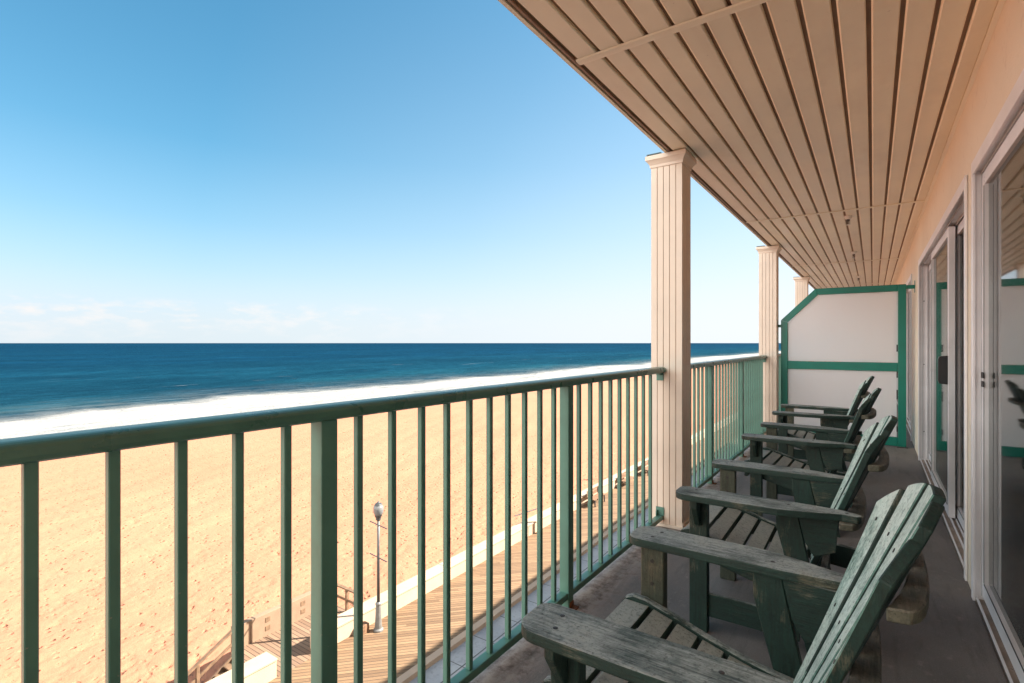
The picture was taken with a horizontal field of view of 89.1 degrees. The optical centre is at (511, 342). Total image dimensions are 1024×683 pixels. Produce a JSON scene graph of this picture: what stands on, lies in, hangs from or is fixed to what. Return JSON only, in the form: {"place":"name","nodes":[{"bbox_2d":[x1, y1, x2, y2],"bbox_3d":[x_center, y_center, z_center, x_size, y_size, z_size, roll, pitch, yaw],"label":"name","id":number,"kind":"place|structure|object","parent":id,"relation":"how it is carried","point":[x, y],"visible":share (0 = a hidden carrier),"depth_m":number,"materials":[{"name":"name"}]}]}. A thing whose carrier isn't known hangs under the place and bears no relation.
{"place":"outdoors","nodes":[
{"label":"outdoors","id":0,"kind":"place"},
{"bbox_2d":[0,343,780,438],"bbox_3d":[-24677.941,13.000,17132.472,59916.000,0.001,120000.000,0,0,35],"label":"sea","id":1,"kind":"structure","parent":0,"point":[48,388],"depth_m":229.16,"materials":[{"name":"liquid"}]},
{"bbox_2d":[0,0,813,342],"label":"sky","id":2,"kind":"structure","parent":0,"point":[172,171],"materials":[{"name":"blue"}]},
{"bbox_2d":[0,361,825,682],"bbox_3d":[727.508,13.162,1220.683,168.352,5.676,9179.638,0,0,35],"label":"beach sand","id":3,"kind":"structure","parent":0,"point":[72,569],"depth_m":32.25,"materials":[{"name":"beige sand"}]},
{"bbox_2d":[188,629,231,682],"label":"beach stairs","id":4,"kind":"structure","parent":3,"relation":"on","point":[226,666],"depth_m":15.68,"materials":[{"name":"brown wood"}]},
{"bbox_2d":[206,652,276,682],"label":"seawall","id":5,"kind":"object","parent":3,"relation":"on","point":[261,668],"visible":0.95,"depth_m":14.71,"materials":[{"name":"concrete"}]},
{"bbox_2d":[231,591,310,652],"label":"platform wall","id":6,"kind":"structure","parent":3,"relation":"on","point":[262,624],"depth_m":17.36,"materials":[{"name":"beige wood"}]},
{"bbox_2d":[231,606,353,677],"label":"beach platform","id":7,"kind":"structure","parent":3,"relation":"on","point":[271,645],"depth_m":16.67,"materials":[{"name":"brown wood"}]},
{"bbox_2d":[337,583,363,610],"bbox_3d":[-5.980,9.275,18.785,1.750,0.850,0.120,0,0,35],"label":"platform railing","id":8,"kind":"object","parent":7,"relation":"on","point":[346,599],"visible":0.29,"depth_m":18.75,"materials":[{"name":"brown wood"}]},
{"bbox_2d":[268,432,714,682],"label":"boardwalk","id":9,"kind":"structure","parent":3,"relation":"on","point":[375,657],"depth_m":18.96,"materials":[{"name":"brown wood"}]},
{"bbox_2d":[363,621,368,634],"bbox_3d":[-4.985,9.550,17.412,0.250,0.300,0.320,0,0,35],"label":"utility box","id":10,"kind":"object","parent":9,"relation":"on","point":[365,627],"visible":0.51,"depth_m":17.37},
{"bbox_2d":[370,501,386,632],"bbox_3d":[-4.512,7.515,17.558,0.794,4.370,0.350,0,0,57],"label":"street lamp","id":11,"kind":"object","parent":9,"relation":"on","point":[378,509],"visible":1,"depth_m":17.51,"materials":[{"name":"grey metal"}]},
{"bbox_2d":[396,455,714,682],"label":"boardwalk edging","id":12,"kind":"object","parent":9,"relation":"attached to","point":[409,675],"depth_m":17.99,"materials":[{"name":"concrete"}]},
{"bbox_2d":[587,486,604,506],"bbox_3d":[5.089,9.260,31.406,0.540,0.880,1.600,0,0,35],"label":"bench","id":13,"kind":"object","parent":9,"relation":"on","point":[595,496],"visible":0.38,"depth_m":31.55,"materials":[{"name":"brown wood"}]},
{"bbox_2d":[622,471,633,482],"bbox_3d":[7.883,9.260,35.431,0.540,0.880,1.600,0,0,35],"label":"bench","id":14,"kind":"object","parent":9,"relation":"on","point":[624,475],"visible":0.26,"depth_m":35.38,"materials":[{"name":"brown wood"}]},
{"bbox_2d":[645,460,647,475],"bbox_3d":[10.107,9.260,38.634,0.540,0.880,1.600,0,0,35],"label":"bench","id":15,"kind":"object","parent":9,"relation":"on","point":[646,464],"visible":0.22,"depth_m":38.71,"materials":[{"name":"brown wood"}]},
{"bbox_2d":[309,424,714,648],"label":"seawall","id":16,"kind":"object","parent":3,"relation":"on","point":[406,592],"visible":0.12,"depth_m":21.03,"materials":[{"name":"concrete"}]},
{"bbox_2d":[409,459,714,682],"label":"promenade","id":17,"kind":"structure","parent":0,"point":[434,673],"depth_m":18.14,"materials":[{"name":"grey concrete"}]},
{"bbox_2d":[498,0,1023,681],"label":"hotel building","id":18,"kind":"structure","parent":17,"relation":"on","point":[798,130],"depth_m":2.60,"materials":[{"name":"beige paint"}]},
{"bbox_2d":[470,370,1007,682],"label":"balcony floor","id":19,"kind":"structure","parent":18,"relation":"attached to","point":[946,639],"depth_m":2.31,"materials":[{"name":"grey concrete"}]},
{"bbox_2d":[0,367,665,682],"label":"balcony railing","id":20,"kind":"object","parent":19,"relation":"on","point":[28,454],"visible":0.95,"depth_m":1.40,"materials":[{"name":"green metal"}]},
{"bbox_2d":[645,148,696,529],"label":"column","id":21,"kind":"structure","parent":19,"relation":"on","point":[671,294],"depth_m":3.39,"materials":[{"name":"beige plastic"}]},
{"bbox_2d":[691,355,766,487],"bbox_3d":[2.163,0.677,5.115,0.094,1.043,3.768,0,0,35],"label":"balcony railing","id":22,"kind":"object","parent":19,"relation":"on","point":[738,397],"visible":0.76,"depth_m":4.92,"materials":[{"name":"green metal"}]},
{"bbox_2d":[521,483,945,682],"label":"adirondack chair","id":23,"kind":"object","parent":19,"relation":"on","point":[834,617],"visible":1,"depth_m":1.17,"materials":[{"name":"green paint"}]},
{"bbox_2d":[756,245,781,434],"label":"column","id":24,"kind":"structure","parent":19,"relation":"on","point":[768,301],"depth_m":6.64,"materials":[{"name":"beige plastic"}]},
{"bbox_2d":[779,353,780,410],"bbox_3d":[4.372,0.677,8.296,0.094,1.043,3.593,0,0,35],"label":"balcony railing","id":25,"kind":"object","parent":19,"relation":"on","point":[779,381],"visible":0.01,"depth_m":7.74,"materials":[{"name":"green metal"}]},
{"bbox_2d":[676,415,897,652],"bbox_3d":[1.188,0.743,2.251,0.775,0.914,0.776,0,0,34],"label":"adirondack chair","id":26,"kind":"object","parent":19,"relation":"on","point":[803,527],"visible":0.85,"depth_m":2.15,"materials":[{"name":"green paint"}]},
{"bbox_2d":[793,277,809,308],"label":"column","id":27,"kind":"structure","parent":19,"relation":"on","point":[801,288],"depth_m":9.75,"materials":[{"name":"beige plastic"}]},
{"bbox_2d":[741,388,881,537],"bbox_3d":[2.044,0.743,3.544,0.775,0.914,0.776,0,0,36],"label":"adirondack chair","id":28,"kind":"object","parent":19,"relation":"on","point":[828,449],"visible":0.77,"depth_m":3.46,"materials":[{"name":"green paint"}]},
{"bbox_2d":[772,376,873,471],"bbox_3d":[2.835,0.743,4.745,0.775,0.914,0.776,0,0,34],"label":"adirondack chair","id":29,"kind":"object","parent":19,"relation":"on","point":[838,417],"visible":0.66,"depth_m":4.64,"materials":[{"name":"green paint"}]},
{"bbox_2d":[778,281,914,447],"bbox_3d":[3.997,0.246,6.295,1.395,1.906,0.060,0,0,35],"label":"privacy screen","id":30,"kind":"object","parent":19,"relation":"on","point":[860,330],"visible":0.84,"depth_m":6.26,"materials":[{"name":"white wood"}]},
{"bbox_2d":[844,215,853,224],"bbox_3d":[3.286,-1.196,5.076,0.080,0.088,0.067,0,0,-1],"label":"ceiling sprinkler","id":31,"kind":"object","parent":18,"relation":"attached to","point":[847,218],"visible":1,"depth_m":5.06,"materials":[{"name":"white metal"}]},
{"bbox_2d":[906,274,911,440],"bbox_3d":[5.646,0.179,7.280,0.212,2.049,2.428,0,0,35],"label":"sliding door","id":32,"kind":"structure","parent":18,"relation":"attached to","point":[909,358],"depth_m":7.31,"materials":[{"name":"white metal"}]},
{"bbox_2d":[908,294,908,415],"bbox_3d":[5.963,0.194,7.748,0.037,1.945,1.230,0,0,35],"label":"door panel","id":33,"kind":"structure","parent":32,"relation":"in","point":[908,294],"depth_m":8.22,"materials":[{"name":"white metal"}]},
{"bbox_2d":[909,289,910,429],"bbox_3d":[5.279,0.194,6.847,0.038,1.945,1.230,0,0,35],"label":"door panel","id":34,"kind":"structure","parent":32,"relation":"in","point":[909,289],"depth_m":7.24,"materials":[{"name":"white metal"}]},
{"bbox_2d":[918,175,967,580],"bbox_3d":[3.300,0.179,3.917,0.230,2.049,3.308,0,0,35],"label":"sliding door","id":35,"kind":"structure","parent":18,"relation":"attached to","point":[936,359],"depth_m":3.51,"materials":[{"name":"white metal"}]},
{"bbox_2d":[929,264,930,461],"bbox_3d":[3.912,0.194,4.795,0.037,1.945,1.100,0,0,35],"label":"door panel","id":36,"kind":"structure","parent":35,"relation":"in","point":[930,264],"depth_m":5.20,"materials":[{"name":"white metal"}]},
{"bbox_2d":[931,226,954,517],"bbox_3d":[3.291,0.194,3.985,0.038,1.945,1.260,0,0,35],"label":"door panel","id":37,"kind":"structure","parent":35,"relation":"in","point":[943,255],"depth_m":3.80,"materials":[{"name":"white metal"}]},
{"bbox_2d":[956,218,963,529],"bbox_3d":[2.703,0.194,3.054,0.037,1.945,1.140,0,0,35],"label":"door panel","id":38,"kind":"structure","parent":35,"relation":"in","point":[960,228],"depth_m":3.45,"materials":[{"name":"white metal"}]},
{"bbox_2d":[971,69,1023,682],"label":"sliding door","id":39,"kind":"structure","parent":18,"relation":"attached to","point":[997,379],"depth_m":2.14,"materials":[{"name":"white metal"}]},
{"bbox_2d":[982,111,1023,682],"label":"door panel","id":40,"kind":"structure","parent":39,"relation":"in","point":[1003,178],"depth_m":2.08,"materials":[{"name":"white metal"}]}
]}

